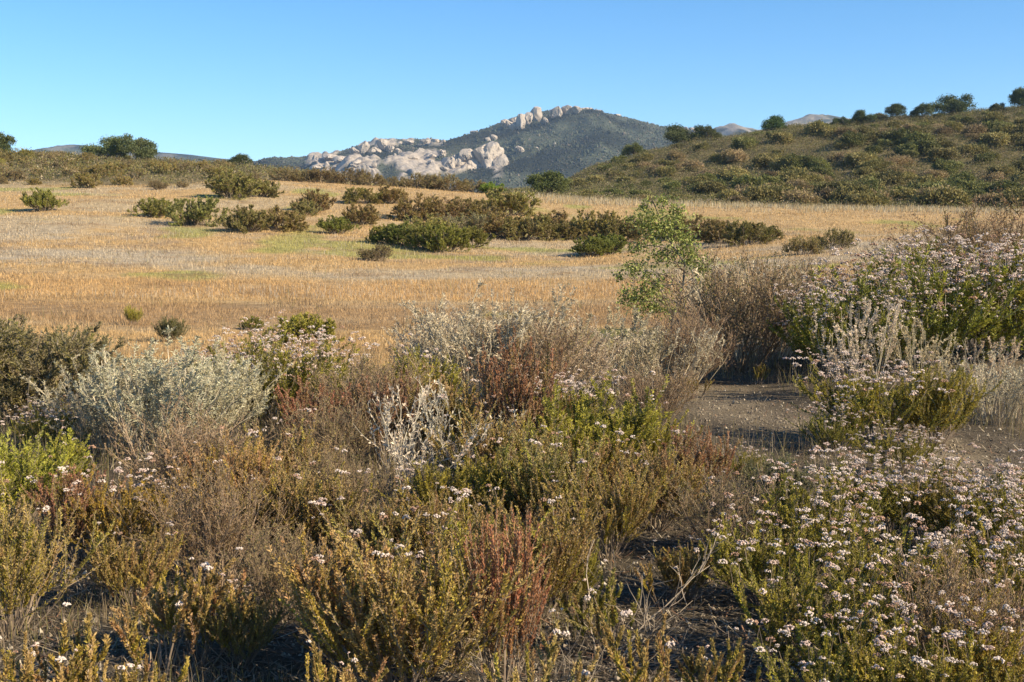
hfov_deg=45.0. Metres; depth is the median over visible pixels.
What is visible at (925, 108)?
oak tree
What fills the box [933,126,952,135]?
hill shrub
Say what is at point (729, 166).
hill shrub
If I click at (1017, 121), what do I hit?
hill shrub
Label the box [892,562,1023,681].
flowering buckwheat
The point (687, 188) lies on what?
hill shrub
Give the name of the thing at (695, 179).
hill shrub
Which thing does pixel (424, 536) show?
golden shrub
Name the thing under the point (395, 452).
bleached branches
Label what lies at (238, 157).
oak tree
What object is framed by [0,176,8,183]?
scrub bush
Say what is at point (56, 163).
scrub bush
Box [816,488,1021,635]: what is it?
flowering buckwheat
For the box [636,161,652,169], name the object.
hill shrub
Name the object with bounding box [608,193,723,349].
oak sapling
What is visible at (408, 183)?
crest bush
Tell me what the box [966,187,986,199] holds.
hill shrub
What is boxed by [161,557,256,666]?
leafy sprig
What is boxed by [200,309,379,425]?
flowering buckwheat
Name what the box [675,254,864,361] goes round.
dry stalks
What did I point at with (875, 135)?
hill shrub
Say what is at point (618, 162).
hill shrub
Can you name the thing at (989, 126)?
hill shrub
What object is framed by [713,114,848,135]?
hill
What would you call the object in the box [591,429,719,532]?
golden shrub
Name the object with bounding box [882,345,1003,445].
yellow green shrub
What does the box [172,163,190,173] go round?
scrub bush
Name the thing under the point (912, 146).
hill shrub
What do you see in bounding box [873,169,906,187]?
hill shrub
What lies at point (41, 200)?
meadow bush
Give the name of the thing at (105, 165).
scrub bush
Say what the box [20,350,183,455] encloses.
silver sage
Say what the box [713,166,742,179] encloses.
hill shrub
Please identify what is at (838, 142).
hill shrub
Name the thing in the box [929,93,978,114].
oak tree
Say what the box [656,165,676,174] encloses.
hill shrub
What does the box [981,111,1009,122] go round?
hill shrub
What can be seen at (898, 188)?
hill shrub
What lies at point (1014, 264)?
flowering buckwheat
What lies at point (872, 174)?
hill shrub
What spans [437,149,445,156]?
rock crag
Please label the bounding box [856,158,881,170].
hill shrub
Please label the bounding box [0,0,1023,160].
sky
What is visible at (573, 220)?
meadow bush
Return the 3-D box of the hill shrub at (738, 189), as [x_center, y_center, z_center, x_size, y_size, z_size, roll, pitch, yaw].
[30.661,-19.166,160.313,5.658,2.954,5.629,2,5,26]
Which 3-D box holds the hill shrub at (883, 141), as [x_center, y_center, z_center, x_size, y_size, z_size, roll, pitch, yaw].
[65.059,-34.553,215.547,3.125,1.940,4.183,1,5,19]
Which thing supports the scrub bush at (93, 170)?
on the ground at (974, 432)
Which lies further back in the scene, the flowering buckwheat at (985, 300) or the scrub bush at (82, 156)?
the scrub bush at (82, 156)
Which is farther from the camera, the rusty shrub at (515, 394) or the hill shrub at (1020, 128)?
the hill shrub at (1020, 128)
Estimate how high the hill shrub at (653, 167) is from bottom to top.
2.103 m
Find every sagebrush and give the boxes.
[0,313,161,424]
[0,314,46,349]
[29,322,113,378]
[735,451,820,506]
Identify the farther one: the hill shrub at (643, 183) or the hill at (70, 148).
the hill at (70, 148)
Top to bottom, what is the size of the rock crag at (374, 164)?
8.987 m
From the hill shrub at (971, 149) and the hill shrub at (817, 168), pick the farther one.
the hill shrub at (971, 149)
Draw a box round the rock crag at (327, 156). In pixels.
[313,154,345,162]
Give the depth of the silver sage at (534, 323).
13.84 m
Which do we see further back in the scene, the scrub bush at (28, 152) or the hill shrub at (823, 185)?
the hill shrub at (823, 185)
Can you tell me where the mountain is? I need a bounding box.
[253,110,711,191]
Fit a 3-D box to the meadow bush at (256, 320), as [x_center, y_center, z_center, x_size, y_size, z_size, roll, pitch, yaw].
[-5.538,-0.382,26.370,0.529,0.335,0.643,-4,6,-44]
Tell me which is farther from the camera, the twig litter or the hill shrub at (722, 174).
the hill shrub at (722, 174)
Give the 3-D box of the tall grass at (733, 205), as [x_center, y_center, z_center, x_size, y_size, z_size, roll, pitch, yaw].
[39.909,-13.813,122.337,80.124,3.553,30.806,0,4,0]
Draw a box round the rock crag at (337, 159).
[332,156,344,162]
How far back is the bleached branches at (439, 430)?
8.74 m
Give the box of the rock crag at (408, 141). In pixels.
[398,139,413,144]
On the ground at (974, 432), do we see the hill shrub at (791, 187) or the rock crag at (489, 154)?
the hill shrub at (791, 187)
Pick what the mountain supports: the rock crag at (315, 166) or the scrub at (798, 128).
the rock crag at (315, 166)
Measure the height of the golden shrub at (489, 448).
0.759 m
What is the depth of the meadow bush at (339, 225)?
73.61 m
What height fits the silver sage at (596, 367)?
0.987 m
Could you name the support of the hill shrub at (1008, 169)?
on the ground at (974, 432)
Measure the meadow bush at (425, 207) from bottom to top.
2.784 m
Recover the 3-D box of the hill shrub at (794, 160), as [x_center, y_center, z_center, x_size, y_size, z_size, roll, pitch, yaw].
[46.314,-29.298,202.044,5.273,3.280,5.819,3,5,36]
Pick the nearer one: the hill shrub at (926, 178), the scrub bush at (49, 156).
the scrub bush at (49, 156)
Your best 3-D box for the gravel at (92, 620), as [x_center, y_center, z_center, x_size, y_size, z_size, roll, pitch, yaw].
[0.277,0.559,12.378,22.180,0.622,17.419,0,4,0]
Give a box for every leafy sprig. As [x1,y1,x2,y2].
[0,630,99,681]
[1,602,147,681]
[51,652,189,681]
[107,547,242,679]
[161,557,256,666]
[305,640,388,681]
[481,608,600,681]
[555,559,641,654]
[584,591,745,681]
[633,542,720,607]
[674,627,761,681]
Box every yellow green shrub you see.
[0,420,90,527]
[13,418,104,500]
[223,372,275,425]
[373,442,505,531]
[383,333,468,424]
[469,443,552,524]
[489,371,575,424]
[525,370,673,481]
[536,517,603,608]
[570,391,702,472]
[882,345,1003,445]
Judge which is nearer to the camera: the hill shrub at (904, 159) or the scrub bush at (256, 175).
the scrub bush at (256, 175)
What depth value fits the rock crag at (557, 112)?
1793.89 m
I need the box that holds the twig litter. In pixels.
[0,340,1023,681]
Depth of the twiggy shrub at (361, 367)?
10.63 m
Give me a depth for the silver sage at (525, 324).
12.80 m
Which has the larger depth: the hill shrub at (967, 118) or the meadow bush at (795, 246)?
the hill shrub at (967, 118)
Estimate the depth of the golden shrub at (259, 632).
4.97 m
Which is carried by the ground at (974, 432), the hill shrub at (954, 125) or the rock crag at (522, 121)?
the hill shrub at (954, 125)
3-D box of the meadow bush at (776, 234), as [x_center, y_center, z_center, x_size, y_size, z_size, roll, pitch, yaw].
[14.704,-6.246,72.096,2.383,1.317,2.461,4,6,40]
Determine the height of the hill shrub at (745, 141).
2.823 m
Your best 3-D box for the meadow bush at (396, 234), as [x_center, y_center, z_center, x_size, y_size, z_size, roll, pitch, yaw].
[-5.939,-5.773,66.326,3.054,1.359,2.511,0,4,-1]
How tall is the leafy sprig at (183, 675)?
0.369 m
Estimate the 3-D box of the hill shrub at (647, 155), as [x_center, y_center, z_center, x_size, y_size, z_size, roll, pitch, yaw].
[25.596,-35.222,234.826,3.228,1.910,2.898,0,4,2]
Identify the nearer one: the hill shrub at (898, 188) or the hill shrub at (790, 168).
the hill shrub at (898, 188)
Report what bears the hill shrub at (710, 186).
on the ground at (974, 432)
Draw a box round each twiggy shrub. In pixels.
[99,453,300,587]
[100,383,273,520]
[198,516,330,619]
[271,391,399,469]
[281,434,406,526]
[289,347,439,444]
[464,288,602,399]
[606,352,702,426]
[621,302,742,385]
[646,230,836,372]
[647,463,794,556]
[714,254,859,348]
[844,531,1023,680]
[866,224,995,288]
[879,177,1023,274]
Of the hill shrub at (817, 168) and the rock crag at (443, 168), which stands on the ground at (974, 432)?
the hill shrub at (817, 168)
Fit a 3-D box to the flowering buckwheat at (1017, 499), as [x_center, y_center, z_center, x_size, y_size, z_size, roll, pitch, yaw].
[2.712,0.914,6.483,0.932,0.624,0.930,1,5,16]
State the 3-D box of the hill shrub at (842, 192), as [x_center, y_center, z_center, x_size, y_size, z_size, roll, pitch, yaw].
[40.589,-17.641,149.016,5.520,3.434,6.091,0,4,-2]
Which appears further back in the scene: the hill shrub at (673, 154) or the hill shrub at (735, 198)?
the hill shrub at (673, 154)
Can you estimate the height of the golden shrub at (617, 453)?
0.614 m
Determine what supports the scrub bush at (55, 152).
on the ground at (974, 432)
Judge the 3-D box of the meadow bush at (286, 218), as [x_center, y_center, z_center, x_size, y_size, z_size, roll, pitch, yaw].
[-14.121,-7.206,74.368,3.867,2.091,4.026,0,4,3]
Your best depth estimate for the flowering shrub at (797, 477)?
8.00 m
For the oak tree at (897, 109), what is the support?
on the ground at (974, 432)
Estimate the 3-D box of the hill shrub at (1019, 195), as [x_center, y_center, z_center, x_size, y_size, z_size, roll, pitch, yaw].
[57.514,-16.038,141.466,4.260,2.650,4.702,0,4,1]
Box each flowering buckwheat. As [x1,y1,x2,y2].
[2,393,105,453]
[26,445,189,557]
[164,339,289,418]
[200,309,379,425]
[499,364,625,431]
[698,492,844,607]
[704,445,903,569]
[718,441,766,481]
[718,505,921,679]
[746,568,969,681]
[765,271,962,376]
[783,348,977,447]
[784,393,875,452]
[800,225,1023,370]
[816,440,979,542]
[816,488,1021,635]
[822,578,1023,681]
[823,226,1023,359]
[847,418,944,474]
[873,217,1023,353]
[873,485,1023,655]
[880,439,1023,548]
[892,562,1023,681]
[934,450,1023,568]
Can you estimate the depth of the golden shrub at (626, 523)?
6.66 m
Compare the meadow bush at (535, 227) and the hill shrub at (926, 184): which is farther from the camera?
the hill shrub at (926, 184)
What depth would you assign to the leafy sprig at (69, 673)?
4.15 m
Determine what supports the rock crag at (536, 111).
on the mountain
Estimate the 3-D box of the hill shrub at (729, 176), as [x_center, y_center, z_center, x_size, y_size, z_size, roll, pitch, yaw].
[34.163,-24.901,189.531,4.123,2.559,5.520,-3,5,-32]
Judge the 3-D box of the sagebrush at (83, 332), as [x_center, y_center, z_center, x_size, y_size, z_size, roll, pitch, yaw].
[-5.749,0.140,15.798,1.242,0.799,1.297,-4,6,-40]
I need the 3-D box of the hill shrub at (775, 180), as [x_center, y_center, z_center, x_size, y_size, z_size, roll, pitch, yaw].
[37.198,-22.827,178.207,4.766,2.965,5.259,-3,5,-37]
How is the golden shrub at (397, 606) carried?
on the ground at (974, 432)
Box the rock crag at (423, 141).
[419,139,445,144]
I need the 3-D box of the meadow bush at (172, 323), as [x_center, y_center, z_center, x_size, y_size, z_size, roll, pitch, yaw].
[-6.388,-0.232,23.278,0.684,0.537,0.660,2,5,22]
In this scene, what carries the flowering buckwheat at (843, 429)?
on the ground at (974, 432)
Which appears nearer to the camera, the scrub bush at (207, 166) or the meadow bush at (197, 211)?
the meadow bush at (197, 211)
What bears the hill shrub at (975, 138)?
on the ground at (974, 432)
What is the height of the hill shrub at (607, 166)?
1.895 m
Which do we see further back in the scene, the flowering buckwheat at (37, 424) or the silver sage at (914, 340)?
the silver sage at (914, 340)
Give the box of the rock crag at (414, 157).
[408,156,418,159]
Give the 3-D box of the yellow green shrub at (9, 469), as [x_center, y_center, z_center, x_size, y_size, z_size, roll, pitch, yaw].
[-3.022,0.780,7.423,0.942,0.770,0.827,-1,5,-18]
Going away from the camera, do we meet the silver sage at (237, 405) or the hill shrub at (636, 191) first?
the silver sage at (237, 405)
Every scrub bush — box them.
[0,154,17,166]
[0,167,27,180]
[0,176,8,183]
[5,151,19,155]
[13,148,37,158]
[18,156,36,164]
[19,161,31,167]
[26,177,42,184]
[29,167,45,175]
[36,151,56,161]
[50,151,66,155]
[50,159,69,168]
[56,157,75,164]
[61,167,81,175]
[68,172,102,187]
[70,165,87,173]
[75,153,95,162]
[83,152,97,158]
[83,163,112,176]
[94,161,123,175]
[110,174,133,184]
[112,163,132,173]
[117,160,136,167]
[126,170,143,178]
[143,160,166,172]
[150,180,168,189]
[153,163,178,173]
[164,158,181,165]
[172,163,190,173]
[174,181,189,187]
[189,159,210,172]
[202,164,224,172]
[203,166,226,177]
[212,158,229,164]
[219,162,235,170]
[247,173,261,178]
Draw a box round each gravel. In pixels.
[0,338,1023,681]
[620,380,1023,493]
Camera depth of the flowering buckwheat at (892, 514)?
7.12 m
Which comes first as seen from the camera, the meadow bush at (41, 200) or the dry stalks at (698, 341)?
the dry stalks at (698, 341)
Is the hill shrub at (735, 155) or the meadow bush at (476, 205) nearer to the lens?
the meadow bush at (476, 205)
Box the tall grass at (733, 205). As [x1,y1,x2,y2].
[512,190,1023,214]
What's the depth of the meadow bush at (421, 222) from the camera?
73.64 m
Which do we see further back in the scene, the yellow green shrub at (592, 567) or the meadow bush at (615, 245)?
the meadow bush at (615, 245)
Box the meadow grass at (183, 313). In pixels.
[0,166,1023,386]
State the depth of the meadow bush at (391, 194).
98.14 m
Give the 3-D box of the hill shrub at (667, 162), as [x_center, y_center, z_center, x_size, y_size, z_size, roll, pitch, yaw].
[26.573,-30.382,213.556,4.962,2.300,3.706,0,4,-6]
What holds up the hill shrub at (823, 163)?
on the ground at (974, 432)
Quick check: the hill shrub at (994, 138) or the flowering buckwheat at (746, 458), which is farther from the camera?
the hill shrub at (994, 138)
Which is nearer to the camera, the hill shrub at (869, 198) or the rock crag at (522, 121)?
the hill shrub at (869, 198)
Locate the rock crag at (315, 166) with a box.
[309,164,321,169]
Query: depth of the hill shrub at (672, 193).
151.41 m
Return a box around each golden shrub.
[0,461,121,637]
[80,520,193,607]
[154,426,291,542]
[184,575,296,665]
[235,408,343,492]
[235,456,342,557]
[253,447,388,564]
[265,497,554,681]
[274,511,449,681]
[316,489,446,569]
[359,462,504,576]
[371,486,556,658]
[384,354,504,457]
[417,394,567,499]
[440,477,609,622]
[476,418,605,529]
[533,424,645,515]
[541,452,679,559]
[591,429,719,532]
[653,535,718,599]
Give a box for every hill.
[32,145,256,165]
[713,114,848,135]
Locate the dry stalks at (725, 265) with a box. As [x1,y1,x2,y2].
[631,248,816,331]
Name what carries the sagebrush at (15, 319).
on the ground at (974, 432)
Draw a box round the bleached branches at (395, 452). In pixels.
[354,375,492,502]
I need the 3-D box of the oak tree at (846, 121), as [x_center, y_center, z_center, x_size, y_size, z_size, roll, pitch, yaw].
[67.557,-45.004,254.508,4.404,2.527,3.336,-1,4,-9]
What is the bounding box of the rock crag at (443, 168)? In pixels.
[440,166,447,170]
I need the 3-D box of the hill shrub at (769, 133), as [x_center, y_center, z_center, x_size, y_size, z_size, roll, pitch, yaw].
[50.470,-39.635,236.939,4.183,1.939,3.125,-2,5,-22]
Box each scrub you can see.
[0,104,1023,209]
[254,108,726,191]
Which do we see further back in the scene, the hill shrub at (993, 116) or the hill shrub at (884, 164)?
the hill shrub at (993, 116)
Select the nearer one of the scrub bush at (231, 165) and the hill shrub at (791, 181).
the scrub bush at (231, 165)
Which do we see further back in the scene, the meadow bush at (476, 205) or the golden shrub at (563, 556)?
the meadow bush at (476, 205)
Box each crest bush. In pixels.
[263,166,305,181]
[287,169,325,181]
[302,166,348,182]
[328,167,372,184]
[350,172,392,185]
[388,176,413,186]
[395,171,435,188]
[418,172,475,191]
[455,179,486,192]
[477,181,506,192]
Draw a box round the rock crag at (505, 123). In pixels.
[501,117,516,127]
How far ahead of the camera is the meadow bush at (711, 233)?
72.72 m
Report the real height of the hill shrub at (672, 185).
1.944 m
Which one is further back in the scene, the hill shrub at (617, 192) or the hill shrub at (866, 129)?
the hill shrub at (866, 129)
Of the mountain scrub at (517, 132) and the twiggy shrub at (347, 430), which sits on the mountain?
the mountain scrub at (517, 132)
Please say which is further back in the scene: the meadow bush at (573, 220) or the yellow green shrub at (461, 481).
the meadow bush at (573, 220)
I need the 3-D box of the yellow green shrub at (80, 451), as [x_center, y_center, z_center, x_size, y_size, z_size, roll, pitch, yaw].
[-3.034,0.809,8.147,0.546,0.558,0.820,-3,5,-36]
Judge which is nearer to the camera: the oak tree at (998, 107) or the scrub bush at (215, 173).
the scrub bush at (215, 173)
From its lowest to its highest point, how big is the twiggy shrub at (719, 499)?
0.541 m
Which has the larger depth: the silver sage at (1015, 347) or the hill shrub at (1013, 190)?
the hill shrub at (1013, 190)
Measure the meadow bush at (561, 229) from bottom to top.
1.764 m
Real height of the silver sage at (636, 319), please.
1.090 m
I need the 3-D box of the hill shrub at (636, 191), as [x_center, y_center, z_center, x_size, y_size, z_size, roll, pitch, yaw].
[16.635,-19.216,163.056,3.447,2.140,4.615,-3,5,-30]
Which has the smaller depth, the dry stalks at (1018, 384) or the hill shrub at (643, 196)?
the dry stalks at (1018, 384)
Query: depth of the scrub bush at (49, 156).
148.82 m
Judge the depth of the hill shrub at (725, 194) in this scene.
149.07 m
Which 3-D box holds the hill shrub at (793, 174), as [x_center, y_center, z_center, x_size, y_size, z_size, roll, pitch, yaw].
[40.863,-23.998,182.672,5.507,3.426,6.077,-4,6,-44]
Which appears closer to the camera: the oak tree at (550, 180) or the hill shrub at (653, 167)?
the oak tree at (550, 180)
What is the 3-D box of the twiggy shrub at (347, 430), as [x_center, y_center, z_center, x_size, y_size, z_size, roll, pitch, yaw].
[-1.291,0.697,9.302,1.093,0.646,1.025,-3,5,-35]
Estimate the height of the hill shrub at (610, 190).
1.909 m
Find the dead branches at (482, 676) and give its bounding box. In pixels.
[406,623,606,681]
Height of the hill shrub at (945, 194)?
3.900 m
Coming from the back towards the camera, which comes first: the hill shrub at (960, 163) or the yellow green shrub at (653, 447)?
the hill shrub at (960, 163)
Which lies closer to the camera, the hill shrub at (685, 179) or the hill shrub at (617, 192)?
the hill shrub at (617, 192)
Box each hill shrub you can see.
[569,176,591,189]
[576,186,598,197]
[587,174,604,183]
[596,163,613,172]
[599,187,624,193]
[605,170,625,178]
[609,189,625,197]
[610,154,628,164]
[613,159,624,165]
[614,175,636,183]
[620,162,636,169]
[627,155,646,163]
[627,187,653,196]
[629,171,640,176]
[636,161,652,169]
[638,193,658,201]
[640,180,653,187]
[641,152,654,159]
[645,164,665,174]
[654,159,678,166]
[654,177,672,184]
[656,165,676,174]
[662,180,681,190]
[666,149,685,158]
[667,191,691,202]
[673,158,704,171]
[681,175,689,183]
[686,181,699,192]
[687,174,708,185]
[690,178,727,196]
[691,168,712,175]
[692,141,709,150]
[696,171,716,180]
[701,177,728,185]
[709,152,725,163]
[711,185,740,203]
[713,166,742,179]
[715,163,751,177]
[719,147,749,162]
[721,193,750,203]
[723,170,751,183]
[724,164,748,171]
[728,136,760,148]
[728,172,768,190]
[731,182,758,196]
[738,183,790,205]
[750,154,775,169]
[752,150,782,162]
[755,173,784,184]
[762,170,778,176]
[764,130,782,137]
[768,148,784,154]
[768,153,789,171]
[769,131,796,142]
[771,182,813,199]
[772,168,810,182]
[773,178,803,185]
[777,186,823,206]
[778,153,808,170]
[779,164,812,173]
[790,179,818,191]
[799,153,827,167]
[801,119,826,133]
[806,172,824,183]
[807,157,833,169]
[808,165,836,178]
[809,171,833,182]
[811,124,837,136]
[811,178,865,195]
[815,186,835,204]
[823,180,873,206]
[826,150,854,161]
[833,139,851,147]
[835,127,858,137]
[837,150,860,162]
[839,150,883,167]
[841,130,868,146]
[844,189,891,207]
[847,177,883,193]
[850,166,876,178]
[852,175,886,193]
[855,184,895,205]
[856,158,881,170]
[857,125,875,135]
[860,171,881,178]
[863,130,880,142]
[863,134,873,142]
[863,145,882,152]
[869,124,880,128]
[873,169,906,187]
[874,111,886,119]
[876,128,907,141]
[876,159,894,171]
[877,138,893,146]
[879,156,903,165]
[883,119,909,127]
[885,164,918,173]
[886,153,917,166]
[886,185,917,203]
[889,185,910,192]
[890,122,922,130]
[891,141,922,156]
[892,138,912,147]
[900,148,918,158]
[901,130,935,142]
[903,170,919,181]
[907,170,950,186]
[907,181,923,189]
[908,125,930,135]
[910,183,972,208]
[912,137,944,154]
[914,188,938,199]
[915,183,953,194]
[916,179,956,189]
[919,116,937,124]
[919,123,933,129]
[919,169,949,179]
[927,144,959,161]
[929,183,969,194]
[930,122,944,128]
[931,113,948,119]
[931,157,960,174]
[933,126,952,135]
[934,135,957,147]
[943,120,964,131]
[944,170,976,181]
[945,177,986,191]
[947,115,961,121]
[951,160,964,169]
[956,142,992,156]
[959,115,977,123]
[960,122,989,135]
[965,133,979,139]
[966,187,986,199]
[969,151,995,163]
[970,192,999,208]
[971,135,980,142]
[976,179,993,192]
[977,130,1016,146]
[978,171,1006,182]
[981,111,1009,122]
[982,119,1014,133]
[983,163,1020,177]
[986,177,1023,195]
[988,151,1001,160]
[990,122,1016,134]
[993,186,1023,205]
[993,190,1023,209]
[1004,122,1023,134]
[1006,159,1023,172]
[1008,170,1023,181]
[1010,132,1023,144]
[1013,175,1023,183]
[1014,117,1023,125]
[1014,138,1023,148]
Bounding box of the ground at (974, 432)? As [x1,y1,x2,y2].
[0,110,1023,681]
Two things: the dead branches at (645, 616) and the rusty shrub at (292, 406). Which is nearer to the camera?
the dead branches at (645, 616)
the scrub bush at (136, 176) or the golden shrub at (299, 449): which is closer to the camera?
the golden shrub at (299, 449)
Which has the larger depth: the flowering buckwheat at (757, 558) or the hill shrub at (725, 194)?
the hill shrub at (725, 194)
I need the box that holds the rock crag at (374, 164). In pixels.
[372,161,376,167]
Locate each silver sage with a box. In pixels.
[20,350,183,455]
[54,326,267,463]
[154,337,292,443]
[381,299,503,393]
[388,279,580,409]
[456,298,588,384]
[518,315,638,401]
[559,305,673,396]
[808,296,903,387]
[886,317,958,383]
[951,335,1021,404]
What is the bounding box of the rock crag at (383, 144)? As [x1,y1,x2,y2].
[372,138,402,152]
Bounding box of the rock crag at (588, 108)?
[582,107,620,116]
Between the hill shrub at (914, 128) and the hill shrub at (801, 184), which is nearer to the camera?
the hill shrub at (801, 184)
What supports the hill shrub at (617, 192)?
on the ground at (974, 432)
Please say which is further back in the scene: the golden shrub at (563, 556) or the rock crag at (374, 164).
the rock crag at (374, 164)
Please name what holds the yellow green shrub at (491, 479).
on the ground at (974, 432)
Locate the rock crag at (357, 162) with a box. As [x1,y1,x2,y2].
[350,159,360,164]
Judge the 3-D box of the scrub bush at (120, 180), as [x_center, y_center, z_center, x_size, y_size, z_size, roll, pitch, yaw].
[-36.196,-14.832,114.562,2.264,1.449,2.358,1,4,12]
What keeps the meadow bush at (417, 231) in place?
on the ground at (974, 432)
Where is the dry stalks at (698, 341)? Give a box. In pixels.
[604,315,727,393]
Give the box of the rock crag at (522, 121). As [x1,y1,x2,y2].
[509,112,532,130]
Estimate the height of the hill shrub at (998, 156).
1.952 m
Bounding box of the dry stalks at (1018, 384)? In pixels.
[938,349,1023,426]
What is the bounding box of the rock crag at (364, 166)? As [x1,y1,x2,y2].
[359,163,375,178]
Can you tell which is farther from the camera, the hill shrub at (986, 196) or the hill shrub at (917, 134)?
the hill shrub at (917, 134)
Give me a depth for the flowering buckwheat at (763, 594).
4.84 m
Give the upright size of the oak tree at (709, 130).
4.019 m
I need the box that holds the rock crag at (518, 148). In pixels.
[515,146,524,151]
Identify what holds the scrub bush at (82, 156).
on the ground at (974, 432)
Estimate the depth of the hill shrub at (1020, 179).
174.54 m
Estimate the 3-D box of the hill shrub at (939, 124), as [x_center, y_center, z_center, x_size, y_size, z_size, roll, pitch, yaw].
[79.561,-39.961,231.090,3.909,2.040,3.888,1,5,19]
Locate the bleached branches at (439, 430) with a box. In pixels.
[399,378,525,479]
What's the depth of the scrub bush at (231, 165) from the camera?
149.42 m
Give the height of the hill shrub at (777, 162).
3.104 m
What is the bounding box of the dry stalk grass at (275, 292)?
[0,181,1023,301]
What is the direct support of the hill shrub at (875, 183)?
on the ground at (974, 432)
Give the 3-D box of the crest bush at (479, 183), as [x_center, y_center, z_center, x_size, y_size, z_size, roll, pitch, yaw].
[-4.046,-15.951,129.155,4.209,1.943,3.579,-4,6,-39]
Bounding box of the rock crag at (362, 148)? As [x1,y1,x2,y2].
[348,140,375,154]
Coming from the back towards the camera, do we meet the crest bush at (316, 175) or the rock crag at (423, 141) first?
the rock crag at (423, 141)
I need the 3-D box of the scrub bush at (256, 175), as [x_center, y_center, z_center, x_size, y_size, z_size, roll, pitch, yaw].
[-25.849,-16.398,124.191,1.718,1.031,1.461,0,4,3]
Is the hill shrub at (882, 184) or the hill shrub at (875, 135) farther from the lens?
the hill shrub at (875, 135)
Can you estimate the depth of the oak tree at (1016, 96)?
252.28 m
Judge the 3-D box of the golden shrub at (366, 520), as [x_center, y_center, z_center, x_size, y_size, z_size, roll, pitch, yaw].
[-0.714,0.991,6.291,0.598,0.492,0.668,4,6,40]
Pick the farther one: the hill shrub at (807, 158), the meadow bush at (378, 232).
the hill shrub at (807, 158)
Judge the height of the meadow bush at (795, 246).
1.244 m
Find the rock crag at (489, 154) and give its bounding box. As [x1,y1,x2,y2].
[441,141,508,169]
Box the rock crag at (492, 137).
[485,134,497,140]
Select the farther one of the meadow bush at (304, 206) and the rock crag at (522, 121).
the rock crag at (522, 121)
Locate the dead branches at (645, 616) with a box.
[497,532,761,667]
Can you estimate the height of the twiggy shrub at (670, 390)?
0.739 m
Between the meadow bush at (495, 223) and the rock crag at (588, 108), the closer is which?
the meadow bush at (495, 223)
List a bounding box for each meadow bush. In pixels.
[19,186,68,211]
[123,303,144,324]
[127,196,173,217]
[151,315,190,341]
[164,196,227,226]
[204,166,264,199]
[212,203,276,233]
[237,316,264,329]
[243,178,284,197]
[251,204,309,231]
[262,311,344,345]
[289,188,336,210]
[289,198,322,215]
[316,215,361,233]
[340,186,385,203]
[341,202,380,225]
[356,244,392,260]
[364,223,389,243]
[369,184,408,203]
[373,221,422,245]
[386,192,442,220]
[399,222,455,250]
[401,213,450,230]
[405,222,475,251]
[419,194,470,220]
[436,209,490,229]
[444,196,501,217]
[455,225,495,247]
[472,208,530,237]
[483,186,542,216]
[500,213,563,240]
[530,209,570,231]
[540,219,585,240]
[562,216,595,234]
[567,236,609,256]
[570,207,631,240]
[584,233,637,254]
[602,217,655,244]
[653,218,694,237]
[670,214,727,240]
[698,219,739,243]
[720,219,776,246]
[756,223,784,240]
[775,234,825,254]
[815,227,856,249]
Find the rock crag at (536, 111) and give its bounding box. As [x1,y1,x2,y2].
[530,106,541,121]
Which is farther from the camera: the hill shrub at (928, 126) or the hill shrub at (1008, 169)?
the hill shrub at (928, 126)
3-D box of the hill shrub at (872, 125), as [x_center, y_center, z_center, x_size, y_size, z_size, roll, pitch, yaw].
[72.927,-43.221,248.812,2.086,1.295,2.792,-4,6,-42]
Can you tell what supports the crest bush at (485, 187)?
on the ground at (974, 432)
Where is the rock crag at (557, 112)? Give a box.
[548,105,581,118]
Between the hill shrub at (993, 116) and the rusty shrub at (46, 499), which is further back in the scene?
the hill shrub at (993, 116)
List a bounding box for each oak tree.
[0,131,17,151]
[78,135,128,158]
[117,133,159,159]
[227,153,252,166]
[523,170,572,193]
[620,141,647,155]
[663,122,705,143]
[696,124,722,140]
[761,114,789,131]
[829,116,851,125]
[851,109,877,123]
[884,102,906,116]
[909,102,935,117]
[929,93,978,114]
[988,102,1005,111]
[1007,86,1023,106]
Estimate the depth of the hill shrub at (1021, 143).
208.73 m
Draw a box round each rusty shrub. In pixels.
[21,461,128,561]
[274,374,351,449]
[337,367,431,465]
[452,507,554,681]
[463,324,578,451]
[658,420,744,518]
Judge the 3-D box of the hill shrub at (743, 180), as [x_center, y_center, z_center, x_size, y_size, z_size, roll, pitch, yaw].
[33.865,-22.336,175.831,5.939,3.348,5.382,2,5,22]
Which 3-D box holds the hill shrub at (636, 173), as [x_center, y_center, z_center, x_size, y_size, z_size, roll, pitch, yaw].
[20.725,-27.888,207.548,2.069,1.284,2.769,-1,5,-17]
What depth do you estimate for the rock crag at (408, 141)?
1866.56 m
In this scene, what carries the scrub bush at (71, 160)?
on the ground at (974, 432)
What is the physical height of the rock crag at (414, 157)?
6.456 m
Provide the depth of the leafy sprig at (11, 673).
4.29 m
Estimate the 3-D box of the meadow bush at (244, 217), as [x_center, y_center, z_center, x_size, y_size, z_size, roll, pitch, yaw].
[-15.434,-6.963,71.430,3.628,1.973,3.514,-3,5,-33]
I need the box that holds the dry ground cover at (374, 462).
[0,332,1023,681]
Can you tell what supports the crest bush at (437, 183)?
on the ground at (974, 432)

